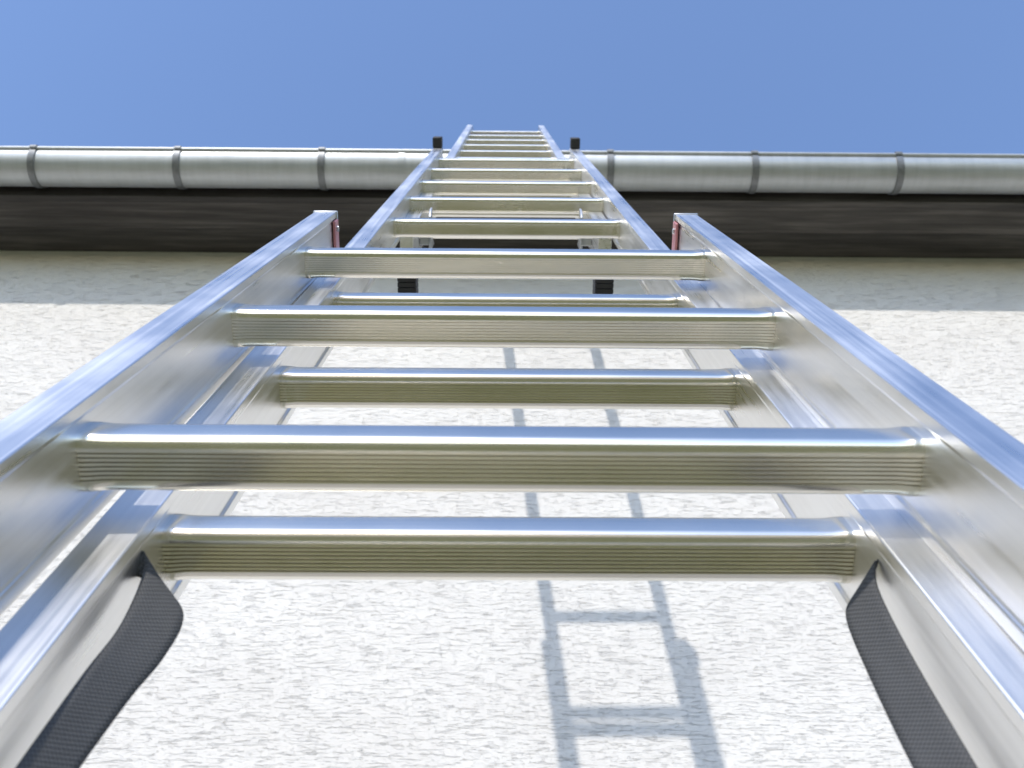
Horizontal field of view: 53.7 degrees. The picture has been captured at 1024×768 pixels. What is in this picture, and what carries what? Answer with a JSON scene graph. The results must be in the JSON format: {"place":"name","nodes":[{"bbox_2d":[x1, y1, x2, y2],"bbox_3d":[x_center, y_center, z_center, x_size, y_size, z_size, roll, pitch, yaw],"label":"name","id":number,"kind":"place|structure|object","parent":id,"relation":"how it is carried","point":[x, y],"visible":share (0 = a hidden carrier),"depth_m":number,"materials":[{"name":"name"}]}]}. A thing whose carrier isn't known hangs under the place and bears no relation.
{"place":"outdoors","nodes":[
{"label":"outdoors","id":0,"kind":"place"},
{"bbox_2d":[0,0,1023,153],"label":"sky","id":1,"kind":"structure","parent":0,"point":[851,76],"materials":[{"name":"blue"}]},
{"label":"lawn ground","id":2,"kind":"structure","parent":0,"visible":0},
{"bbox_2d":[0,125,1023,767],"bbox_3d":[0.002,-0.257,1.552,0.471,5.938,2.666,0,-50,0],"label":"extension ladder","id":3,"kind":"object","parent":2,"relation":"on","point":[850,449],"visible":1,"depth_m":0.52,"materials":[{"name":"metal"}]},
{"bbox_2d":[15,551,183,767],"bbox_3d":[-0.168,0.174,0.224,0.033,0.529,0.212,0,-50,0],"label":"webbing strap","id":4,"kind":"object","parent":3,"relation":"attached to","point":[123,665],"visible":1,"depth_m":0.42,"materials":[{"name":"black fabric"}]},
{"bbox_2d":[845,559,977,767],"bbox_3d":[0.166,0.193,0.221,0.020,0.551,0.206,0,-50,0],"label":"webbing strap","id":5,"kind":"object","parent":3,"relation":"attached to","point":[924,730],"visible":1,"depth_m":0.43,"materials":[{"name":"black fabric"}]},
{"bbox_2d":[0,251,1023,767],"bbox_3d":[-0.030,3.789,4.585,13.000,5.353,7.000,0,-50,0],"label":"walls","id":6,"kind":"structure","parent":2,"relation":"on","point":[282,673],"depth_m":2.85,"materials":[{"name":"paint"}]},
{"bbox_2d":[0,227,1023,258],"bbox_3d":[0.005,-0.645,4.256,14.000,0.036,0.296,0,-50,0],"label":"soffit boards","id":7,"kind":"object","parent":6,"relation":"attached to","point":[755,244],"visible":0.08,"depth_m":4.27,"materials":[{"name":"brown wood"}]},
{"bbox_2d":[0,201,1023,234],"bbox_3d":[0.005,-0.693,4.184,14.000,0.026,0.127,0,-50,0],"label":"soffit front board","id":8,"kind":"object","parent":7,"relation":"attached to","point":[722,219],"visible":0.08,"depth_m":4.17,"materials":[{"name":"brown wood"}]},
{"bbox_2d":[0,186,1023,208],"bbox_3d":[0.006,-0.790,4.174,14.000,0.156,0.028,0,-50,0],"label":"fascia board","id":9,"kind":"object","parent":7,"relation":"attached to","point":[631,198],"depth_m":4.12,"materials":[{"name":"brown wood"}]},
{"bbox_2d":[0,145,1023,194],"bbox_3d":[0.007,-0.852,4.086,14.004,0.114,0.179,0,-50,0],"label":"rain gutter","id":10,"kind":"object","parent":9,"relation":"attached to","point":[327,169],"visible":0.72,"depth_m":4.04,"materials":[{"name":"metal"}]}
]}

